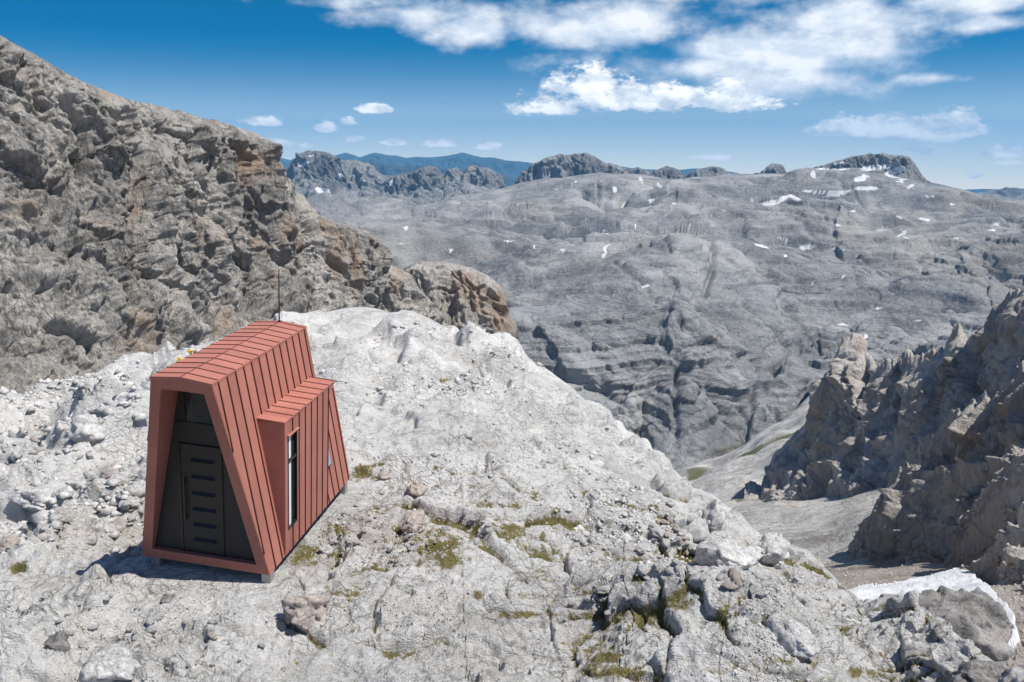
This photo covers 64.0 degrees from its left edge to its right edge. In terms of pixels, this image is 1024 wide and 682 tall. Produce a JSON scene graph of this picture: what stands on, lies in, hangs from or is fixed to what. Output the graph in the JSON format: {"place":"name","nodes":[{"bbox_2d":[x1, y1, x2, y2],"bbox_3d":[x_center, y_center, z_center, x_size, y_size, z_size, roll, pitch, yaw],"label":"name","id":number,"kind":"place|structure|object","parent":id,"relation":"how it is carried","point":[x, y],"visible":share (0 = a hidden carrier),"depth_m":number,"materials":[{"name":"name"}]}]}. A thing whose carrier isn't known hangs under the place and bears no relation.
{"place":"outdoors","nodes":[
{"label":"outdoors","id":0,"kind":"place"},
{"bbox_2d":[0,36,444,393],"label":"rock cliff","id":1,"kind":"structure","parent":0,"point":[127,226],"depth_m":133.02,"materials":[{"name":"stone"}]},
{"bbox_2d":[285,150,505,203],"bbox_3d":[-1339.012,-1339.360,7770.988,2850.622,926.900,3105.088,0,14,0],"label":"mountain","id":2,"kind":"structure","parent":0,"point":[310,173],"depth_m":7375.01,"materials":[{"name":"stone"}]},
{"bbox_2d":[362,159,517,186],"bbox_3d":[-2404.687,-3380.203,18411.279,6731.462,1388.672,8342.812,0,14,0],"label":"distant range","id":3,"kind":"structure","parent":0,"point":[388,169],"depth_m":18217.29,"materials":[{"name":"stone"}]},
{"bbox_2d":[402,261,520,343],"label":"rock buttress","id":4,"kind":"object","parent":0,"point":[457,295],"visible":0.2,"depth_m":262.34,"materials":[{"name":"stone"}]},
{"bbox_2d":[280,152,739,176],"bbox_3d":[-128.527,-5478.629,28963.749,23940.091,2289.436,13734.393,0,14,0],"label":"distant range","id":5,"kind":"structure","parent":0,"point":[462,161],"depth_m":28906.07,"materials":[{"name":"stone"}]},
{"bbox_2d":[0,307,1023,681],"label":"rocky ridge","id":6,"kind":"structure","parent":0,"point":[362,641],"depth_m":16.11,"materials":[{"name":"stone"}]},
{"bbox_2d":[0,535,19,550],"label":"stone","id":7,"kind":"object","parent":6,"relation":"on","point":[10,541],"visible":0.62,"depth_m":17.22,"materials":[{"name":"stone"}]},
{"bbox_2d":[8,445,23,460],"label":"loose stone","id":8,"kind":"object","parent":6,"relation":"on","point":[17,452],"visible":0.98,"depth_m":25.11,"materials":[{"name":"stone"}]},
{"bbox_2d":[12,440,25,446],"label":"loose stone","id":9,"kind":"object","parent":6,"relation":"on","point":[21,443],"visible":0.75,"depth_m":26.49,"materials":[{"name":"stone"}]},
{"bbox_2d":[19,430,27,436],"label":"loose stone","id":10,"kind":"object","parent":6,"relation":"on","point":[24,432],"visible":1,"depth_m":38.87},
{"bbox_2d":[24,449,37,454],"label":"loose stone","id":11,"kind":"object","parent":6,"relation":"on","point":[32,452],"visible":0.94,"depth_m":26.07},
{"bbox_2d":[30,436,38,442],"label":"loose stone","id":12,"kind":"object","parent":6,"relation":"on","point":[33,439],"visible":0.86,"depth_m":36.07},
{"bbox_2d":[34,445,42,451],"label":"loose stone","id":13,"kind":"object","parent":6,"relation":"on","point":[38,448],"visible":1,"depth_m":26.32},
{"bbox_2d":[37,457,43,462],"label":"loose stone","id":14,"kind":"object","parent":6,"relation":"on","point":[40,460],"visible":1,"depth_m":24.48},
{"bbox_2d":[7,485,78,511],"bbox_3d":[-12.686,4.277,22.100,1.749,0.649,1.039,2,14,-12],"label":"boulder","id":15,"kind":"object","parent":6,"relation":"on","point":[37,498],"visible":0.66,"depth_m":21.89,"materials":[{"name":"stone"}]},
{"bbox_2d":[43,630,70,652],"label":"stone","id":16,"kind":"object","parent":6,"relation":"on","point":[58,641],"visible":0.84,"depth_m":12.74,"materials":[{"name":"stone"}]},
{"bbox_2d":[66,476,80,488],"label":"loose stone","id":17,"kind":"object","parent":6,"relation":"on","point":[73,482],"visible":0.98,"depth_m":23.92,"materials":[{"name":"stone"}]},
{"bbox_2d":[71,453,83,459],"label":"loose stone","id":18,"kind":"object","parent":6,"relation":"on","point":[77,456],"visible":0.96,"depth_m":25.13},
{"bbox_2d":[78,480,85,488],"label":"loose stone","id":19,"kind":"object","parent":6,"relation":"on","point":[83,482],"visible":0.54,"depth_m":24.11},
{"bbox_2d":[67,414,106,442],"bbox_3d":[-13.691,2.791,26.354,1.037,0.835,0.969,5,15,20],"label":"boulder","id":20,"kind":"object","parent":6,"relation":"on","point":[87,427],"visible":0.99,"depth_m":26.19,"materials":[{"name":"stone"}]},
{"bbox_2d":[83,470,95,478],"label":"loose stone","id":21,"kind":"object","parent":6,"relation":"on","point":[87,474],"visible":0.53,"depth_m":24.76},
{"bbox_2d":[86,451,93,458],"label":"loose stone","id":22,"kind":"object","parent":6,"relation":"on","point":[89,455],"visible":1,"depth_m":25.34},
{"bbox_2d":[86,474,98,481],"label":"loose stone","id":23,"kind":"object","parent":6,"relation":"on","point":[91,477],"visible":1,"depth_m":23.10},
{"bbox_2d":[86,535,98,544],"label":"loose stone","id":24,"kind":"object","parent":6,"relation":"on","point":[92,539],"visible":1,"depth_m":17.22,"materials":[{"name":"stone"}]},
{"bbox_2d":[79,643,140,681],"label":"boulder","id":25,"kind":"object","parent":6,"relation":"on","point":[110,662],"visible":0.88,"depth_m":11.51,"materials":[{"name":"stone"}]},
{"bbox_2d":[105,469,115,478],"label":"loose stone","id":26,"kind":"object","parent":6,"relation":"on","point":[109,474],"visible":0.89,"depth_m":24.38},
{"bbox_2d":[113,474,127,484],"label":"loose stone","id":27,"kind":"object","parent":6,"relation":"on","point":[120,477],"visible":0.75,"depth_m":22.85,"materials":[{"name":"stone"}]},
{"bbox_2d":[116,527,125,531],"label":"loose stone","id":28,"kind":"object","parent":6,"relation":"on","point":[121,529],"visible":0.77,"depth_m":17.99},
{"bbox_2d":[118,467,129,471],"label":"loose stone","id":29,"kind":"object","parent":6,"relation":"on","point":[121,469],"visible":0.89,"depth_m":23.45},
{"bbox_2d":[116,471,133,478],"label":"loose stone","id":30,"kind":"object","parent":6,"relation":"on","point":[128,474],"visible":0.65,"depth_m":23.22,"materials":[{"name":"stone"}]},
{"bbox_2d":[121,500,132,509],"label":"loose stone","id":31,"kind":"object","parent":6,"relation":"on","point":[126,504],"visible":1,"depth_m":18.86,"materials":[{"name":"stone"}]},
{"bbox_2d":[125,622,134,631],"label":"loose stone","id":32,"kind":"object","parent":6,"relation":"on","point":[129,626],"visible":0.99,"depth_m":13.36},
{"bbox_2d":[127,514,135,521],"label":"loose stone","id":33,"kind":"object","parent":6,"relation":"on","point":[131,518],"visible":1,"depth_m":18.65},
{"bbox_2d":[123,483,144,497],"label":"loose stone","id":34,"kind":"object","parent":6,"relation":"on","point":[137,490],"visible":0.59,"depth_m":19.64,"materials":[{"name":"stone"}]},
{"bbox_2d":[131,501,139,508],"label":"loose stone","id":35,"kind":"object","parent":6,"relation":"on","point":[136,504],"visible":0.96,"depth_m":19.03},
{"bbox_2d":[137,506,143,513],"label":"loose stone","id":36,"kind":"object","parent":6,"relation":"on","point":[140,509],"visible":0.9,"depth_m":19.07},
{"bbox_2d":[145,616,154,625],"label":"loose stone","id":37,"kind":"object","parent":6,"relation":"on","point":[149,620],"visible":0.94,"depth_m":13.38,"materials":[{"name":"stone"}]},
{"bbox_2d":[145,625,157,633],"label":"loose stone","id":38,"kind":"object","parent":6,"relation":"on","point":[151,629],"visible":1,"depth_m":13.00,"materials":[{"name":"stone"}]},
{"bbox_2d":[153,615,163,619],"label":"loose stone","id":39,"kind":"object","parent":6,"relation":"on","point":[155,617],"visible":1,"depth_m":13.48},
{"bbox_2d":[160,594,174,603],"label":"stone","id":40,"kind":"object","parent":6,"relation":"on","point":[167,598],"visible":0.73,"depth_m":14.31,"materials":[{"name":"stone"}]},
{"bbox_2d":[185,672,196,678],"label":"loose stone","id":41,"kind":"object","parent":6,"relation":"on","point":[190,675],"visible":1,"depth_m":11.70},
{"bbox_2d":[200,660,206,667],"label":"loose stone","id":42,"kind":"object","parent":6,"relation":"on","point":[203,663],"visible":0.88,"depth_m":12.12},
{"bbox_2d":[206,631,217,640],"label":"loose stone","id":43,"kind":"object","parent":6,"relation":"on","point":[211,635],"visible":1,"depth_m":12.59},
{"bbox_2d":[207,619,217,623],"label":"loose stone","id":44,"kind":"object","parent":6,"relation":"on","point":[213,621],"visible":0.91,"depth_m":13.11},
{"bbox_2d":[142,269,349,583],"bbox_3d":[-5.362,1.536,16.777,2.678,5.580,4.939,6,16,8],"label":"mountain hut","id":45,"kind":"object","parent":6,"relation":"on","point":[247,469],"visible":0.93,"depth_m":15.46,"materials":[{"name":"metal"}]},
{"bbox_2d":[180,445,222,556],"bbox_3d":[-5.807,3.024,15.313,0.790,2.225,0.075,6,16,8],"label":"door","id":46,"kind":"structure","parent":45,"relation":"in","point":[200,467],"depth_m":15.32,"materials":[{"name":"black metal"}]},
{"bbox_2d":[287,427,299,529],"bbox_3d":[-4.311,2.686,16.007,0.150,2.002,0.470,6,16,8],"label":"window","id":47,"kind":"structure","parent":45,"relation":"in","point":[292,437],"depth_m":16.05,"materials":[{"name":"glass"}]},
{"bbox_2d":[328,452,331,467],"bbox_3d":[-4.138,2.620,18.355,0.077,0.433,0.288,2,14,9],"label":"side window","id":48,"kind":"structure","parent":45,"relation":"in","point":[329,463],"depth_m":18.43,"materials":[{"name":"glass"}]},
{"bbox_2d":[258,642,265,647],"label":"loose stone","id":49,"kind":"object","parent":6,"relation":"on","point":[261,644],"visible":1,"depth_m":12.50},
{"bbox_2d":[281,594,329,632],"bbox_3d":[-3.469,4.497,13.672,0.835,0.814,0.776,9,21,-25],"label":"boulder","id":50,"kind":"object","parent":6,"relation":"on","point":[304,613],"visible":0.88,"depth_m":13.42,"materials":[{"name":"stone"}]},
{"bbox_2d":[319,544,332,554],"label":"stone","id":51,"kind":"object","parent":6,"relation":"on","point":[327,548],"visible":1,"depth_m":16.60,"materials":[{"name":"stone"}]},
{"bbox_2d":[377,472,391,479],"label":"stone","id":52,"kind":"object","parent":6,"relation":"on","point":[383,476],"visible":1,"depth_m":20.24,"materials":[{"name":"stone"}]},
{"bbox_2d":[383,544,394,551],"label":"loose stone","id":53,"kind":"object","parent":6,"relation":"on","point":[388,547],"visible":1,"depth_m":16.44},
{"bbox_2d":[0,320,788,564],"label":"rock debris","id":54,"kind":"object","parent":6,"relation":"on","point":[42,515],"visible":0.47,"depth_m":24.70,"materials":[{"name":"stone"}]},
{"bbox_2d":[402,509,427,534],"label":"boulder","id":55,"kind":"object","parent":6,"relation":"on","point":[416,521],"visible":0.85,"depth_m":17.56,"materials":[{"name":"stone"}]},
{"bbox_2d":[406,484,428,496],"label":"stone","id":56,"kind":"object","parent":6,"relation":"on","point":[417,490],"visible":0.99,"depth_m":19.46,"materials":[{"name":"stone"}]},
{"bbox_2d":[441,526,450,531],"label":"loose stone","id":57,"kind":"object","parent":6,"relation":"on","point":[445,528],"visible":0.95,"depth_m":17.73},
{"bbox_2d":[0,436,950,681],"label":"gravel","id":58,"kind":"structure","parent":6,"relation":"on","point":[608,565],"depth_m":14.82,"materials":[{"name":"gravel"}]},
{"bbox_2d":[484,526,496,532],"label":"loose stone","id":59,"kind":"object","parent":6,"relation":"on","point":[488,529],"visible":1,"depth_m":17.57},
{"bbox_2d":[11,409,977,681],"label":"alpine grass","id":60,"kind":"structure","parent":6,"relation":"on","point":[563,571],"depth_m":14.46,"materials":[{"name":"plant"}]},
{"bbox_2d":[555,591,563,596],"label":"loose stone","id":61,"kind":"object","parent":6,"relation":"on","point":[559,594],"visible":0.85,"depth_m":14.62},
{"bbox_2d":[568,601,575,605],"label":"loose stone","id":62,"kind":"object","parent":6,"relation":"on","point":[572,603],"visible":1,"depth_m":13.92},
{"bbox_2d":[584,596,590,601],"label":"loose stone","id":63,"kind":"object","parent":6,"relation":"on","point":[587,598],"visible":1,"depth_m":13.80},
{"bbox_2d":[589,593,599,599],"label":"loose stone","id":64,"kind":"object","parent":6,"relation":"on","point":[595,596],"visible":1,"depth_m":13.77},
{"bbox_2d":[595,586,611,594],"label":"loose stone","id":65,"kind":"object","parent":6,"relation":"on","point":[603,590],"visible":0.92,"depth_m":13.72,"materials":[{"name":"stone"}]},
{"bbox_2d":[599,595,607,601],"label":"loose stone","id":66,"kind":"object","parent":6,"relation":"on","point":[603,598],"visible":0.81,"depth_m":13.73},
{"bbox_2d":[604,610,610,615],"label":"loose stone","id":67,"kind":"object","parent":6,"relation":"on","point":[607,612],"visible":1,"depth_m":13.31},
{"bbox_2d":[635,545,646,552],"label":"loose stone","id":68,"kind":"object","parent":6,"relation":"on","point":[640,549],"visible":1,"depth_m":18.15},
{"bbox_2d":[637,565,646,576],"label":"loose stone","id":69,"kind":"object","parent":6,"relation":"on","point":[641,571],"visible":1,"depth_m":13.59,"materials":[{"name":"stone"}]},
{"bbox_2d":[643,575,650,580],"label":"loose stone","id":70,"kind":"object","parent":6,"relation":"on","point":[646,577],"visible":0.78,"depth_m":13.53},
{"bbox_2d":[650,537,656,542],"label":"loose stone","id":71,"kind":"object","parent":6,"relation":"on","point":[652,539],"visible":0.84,"depth_m":18.97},
{"bbox_2d":[648,522,664,529],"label":"loose stone","id":72,"kind":"object","parent":6,"relation":"on","point":[652,525],"visible":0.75,"depth_m":19.19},
{"bbox_2d":[653,563,660,572],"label":"loose stone","id":73,"kind":"object","parent":6,"relation":"on","point":[655,566],"visible":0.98,"depth_m":13.51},
{"bbox_2d":[650,527,665,538],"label":"loose stone","id":74,"kind":"object","parent":6,"relation":"on","point":[657,532],"visible":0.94,"depth_m":18.99,"materials":[{"name":"stone"}]},
{"bbox_2d":[659,519,669,525],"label":"loose stone","id":75,"kind":"object","parent":6,"relation":"on","point":[664,522],"visible":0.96,"depth_m":19.84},
{"bbox_2d":[661,537,669,547],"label":"loose stone","id":76,"kind":"object","parent":6,"relation":"on","point":[665,542],"visible":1,"depth_m":18.86,"materials":[{"name":"stone"}]},
{"bbox_2d":[665,501,673,506],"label":"loose stone","id":77,"kind":"object","parent":6,"relation":"on","point":[669,504],"visible":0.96,"depth_m":21.41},
{"bbox_2d":[665,567,674,574],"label":"loose stone","id":78,"kind":"object","parent":6,"relation":"on","point":[669,570],"visible":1,"depth_m":13.23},
{"bbox_2d":[665,548,675,557],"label":"loose stone","id":79,"kind":"object","parent":6,"relation":"on","point":[671,553],"visible":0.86,"depth_m":18.68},
{"bbox_2d":[670,536,682,543],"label":"loose stone","id":80,"kind":"object","parent":6,"relation":"on","point":[677,539],"visible":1,"depth_m":18.90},
{"bbox_2d":[672,558,681,565],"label":"loose stone","id":81,"kind":"object","parent":6,"relation":"on","point":[676,561],"visible":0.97,"depth_m":13.31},
{"bbox_2d":[674,565,683,577],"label":"loose stone","id":82,"kind":"object","parent":6,"relation":"on","point":[678,571],"visible":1,"depth_m":13.21,"materials":[{"name":"stone"}]},
{"bbox_2d":[678,530,686,536],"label":"loose stone","id":83,"kind":"object","parent":6,"relation":"on","point":[681,533],"visible":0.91,"depth_m":19.04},
{"bbox_2d":[679,540,689,547],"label":"loose stone","id":84,"kind":"object","parent":6,"relation":"on","point":[686,543],"visible":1,"depth_m":18.96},
{"bbox_2d":[686,565,691,572],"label":"loose stone","id":85,"kind":"object","parent":6,"relation":"on","point":[688,568],"visible":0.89,"depth_m":13.32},
{"bbox_2d":[687,517,693,522],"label":"loose stone","id":86,"kind":"object","parent":6,"relation":"on","point":[690,520],"visible":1,"depth_m":19.72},
{"bbox_2d":[689,543,697,554],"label":"loose stone","id":87,"kind":"object","parent":6,"relation":"on","point":[694,544],"visible":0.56,"depth_m":19.04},
{"bbox_2d":[686,524,707,542],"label":"loose stone","id":88,"kind":"object","parent":6,"relation":"on","point":[698,532],"visible":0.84,"depth_m":19.17,"materials":[{"name":"stone"}]},
{"bbox_2d":[699,574,706,581],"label":"loose stone","id":89,"kind":"object","parent":6,"relation":"on","point":[703,577],"visible":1,"depth_m":12.74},
{"bbox_2d":[701,499,729,530],"bbox_3d":[5.101,4.519,20.630,0.663,1.173,0.831,9,17,33],"label":"boulder","id":90,"kind":"object","parent":6,"relation":"on","point":[715,514],"visible":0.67,"depth_m":20.40,"materials":[{"name":"stone"}]},
{"bbox_2d":[716,573,722,580],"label":"loose stone","id":91,"kind":"object","parent":6,"relation":"on","point":[719,577],"visible":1,"depth_m":12.77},
{"bbox_2d":[715,559,723,565],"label":"loose stone","id":92,"kind":"object","parent":6,"relation":"on","point":[718,562],"visible":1,"depth_m":13.27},
{"bbox_2d":[719,569,728,574],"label":"loose stone","id":93,"kind":"object","parent":6,"relation":"on","point":[725,571],"visible":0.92,"depth_m":12.89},
{"bbox_2d":[694,539,764,569],"bbox_3d":[4.879,4.731,18.319,1.550,0.820,1.101,-13,19,-41],"label":"boulder","id":94,"kind":"object","parent":6,"relation":"on","point":[726,552],"visible":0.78,"depth_m":17.97,"materials":[{"name":"stone"}]},
{"bbox_2d":[720,582,738,589],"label":"loose stone","id":95,"kind":"object","parent":6,"relation":"on","point":[729,585],"visible":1,"depth_m":12.61,"materials":[{"name":"stone"}]},
{"bbox_2d":[728,568,741,586],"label":"loose stone","id":96,"kind":"object","parent":6,"relation":"on","point":[734,575],"visible":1,"depth_m":12.75,"materials":[{"name":"stone"}]},
{"bbox_2d":[749,583,758,593],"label":"loose stone","id":97,"kind":"object","parent":6,"relation":"on","point":[753,588],"visible":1,"depth_m":12.76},
{"bbox_2d":[751,592,758,600],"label":"loose stone","id":98,"kind":"object","parent":6,"relation":"on","point":[754,596],"visible":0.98,"depth_m":12.71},
{"bbox_2d":[752,572,763,579],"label":"loose stone","id":99,"kind":"object","parent":6,"relation":"on","point":[758,576],"visible":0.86,"depth_m":13.24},
{"bbox_2d":[756,590,768,597],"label":"loose stone","id":100,"kind":"object","parent":6,"relation":"on","point":[761,594],"visible":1,"depth_m":12.68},
{"bbox_2d":[757,537,789,568],"bbox_3d":[6.663,5.489,20.954,0.725,0.888,1.258,11,18,36],"label":"boulder","id":101,"kind":"object","parent":6,"relation":"on","point":[775,553],"visible":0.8,"depth_m":20.59,"materials":[{"name":"stone"}]},
{"bbox_2d":[763,613,821,661],"bbox_3d":[4.145,4.418,12.146,0.917,0.514,0.597,29,28,15],"label":"boulder","id":102,"kind":"object","parent":6,"relation":"on","point":[797,640],"visible":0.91,"depth_m":12.05,"materials":[{"name":"stone"}]},
{"bbox_2d":[879,585,1014,661],"bbox_3d":[13.757,9.147,26.104,4.180,3.284,2.852,25,1,-1],"label":"boulder","id":103,"kind":"object","parent":6,"relation":"on","point":[978,617],"visible":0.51,"depth_m":25.36,"materials":[{"name":"stone"}]},
{"bbox_2d":[946,659,1008,681],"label":"boulder","id":104,"kind":"object","parent":6,"relation":"on","point":[974,670],"visible":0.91,"depth_m":11.97,"materials":[{"name":"stone"}]},
{"bbox_2d":[0,0,1023,189],"label":"sky","id":105,"kind":"structure","parent":0,"point":[737,86],"materials":[{"name":"blue"}]},
{"bbox_2d":[513,153,631,184],"bbox_3d":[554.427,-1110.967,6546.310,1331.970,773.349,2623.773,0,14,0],"label":"mountain","id":106,"kind":"structure","parent":0,"point":[560,166],"depth_m":6315.23,"materials":[{"name":"stone"}]},
{"bbox_2d":[306,167,1023,469],"bbox_3d":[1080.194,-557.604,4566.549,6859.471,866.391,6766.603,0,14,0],"label":"karst plateau","id":107,"kind":"structure","parent":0,"point":[682,323],"depth_m":2239.72,"materials":[{"name":"stone"}]},
{"bbox_2d":[621,164,786,178],"bbox_3d":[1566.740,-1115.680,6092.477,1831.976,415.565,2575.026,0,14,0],"label":"mountain","id":108,"kind":"structure","parent":0,"point":[666,172],"depth_m":5902.04,"materials":[{"name":"stone"}]},
{"bbox_2d":[797,384,812,407],"bbox_3d":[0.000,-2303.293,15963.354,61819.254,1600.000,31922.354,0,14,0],"label":"lowland","id":109,"kind":"structure","parent":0,"point":[806,395],"depth_m":7146.93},
{"bbox_2d":[675,396,1023,668],"bbox_3d":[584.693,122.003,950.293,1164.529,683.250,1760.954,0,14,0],"label":"valley floor","id":110,"kind":"structure","parent":0,"point":[825,529],"depth_m":268.02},
{"bbox_2d":[842,476,1023,652],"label":"rubble","id":111,"kind":"object","parent":110,"relation":"on","point":[1016,575],"visible":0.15,"depth_m":74.43,"materials":[{"name":"stone"}]},
{"bbox_2d":[814,153,936,185],"bbox_3d":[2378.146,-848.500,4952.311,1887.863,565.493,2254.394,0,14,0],"label":"rocky peak","id":112,"kind":"structure","parent":0,"point":[898,166],"depth_m":4744.08,"materials":[{"name":"stone"}]},
{"bbox_2d":[744,288,1023,501],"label":"rock towers","id":113,"kind":"structure","parent":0,"point":[869,425],"depth_m":362.92,"materials":[{"name":"stone"}]},
{"bbox_2d":[815,360,1023,594],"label":"rock spur","id":114,"kind":"structure","parent":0,"point":[916,514],"depth_m":112.14,"materials":[{"name":"stone"}]},
{"bbox_2d":[933,183,1023,199],"bbox_3d":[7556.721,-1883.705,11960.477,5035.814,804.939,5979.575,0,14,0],"label":"distant range","id":115,"kind":"structure","parent":0,"point":[1008,193],"depth_m":11539.80,"materials":[{"name":"stone"}]},
{"bbox_2d":[967,189,997,192],"bbox_3d":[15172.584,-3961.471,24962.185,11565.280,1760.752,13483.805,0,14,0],"label":"distant range","id":116,"kind":"structure","parent":0,"point":[978,190],"depth_m":24752.27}
]}

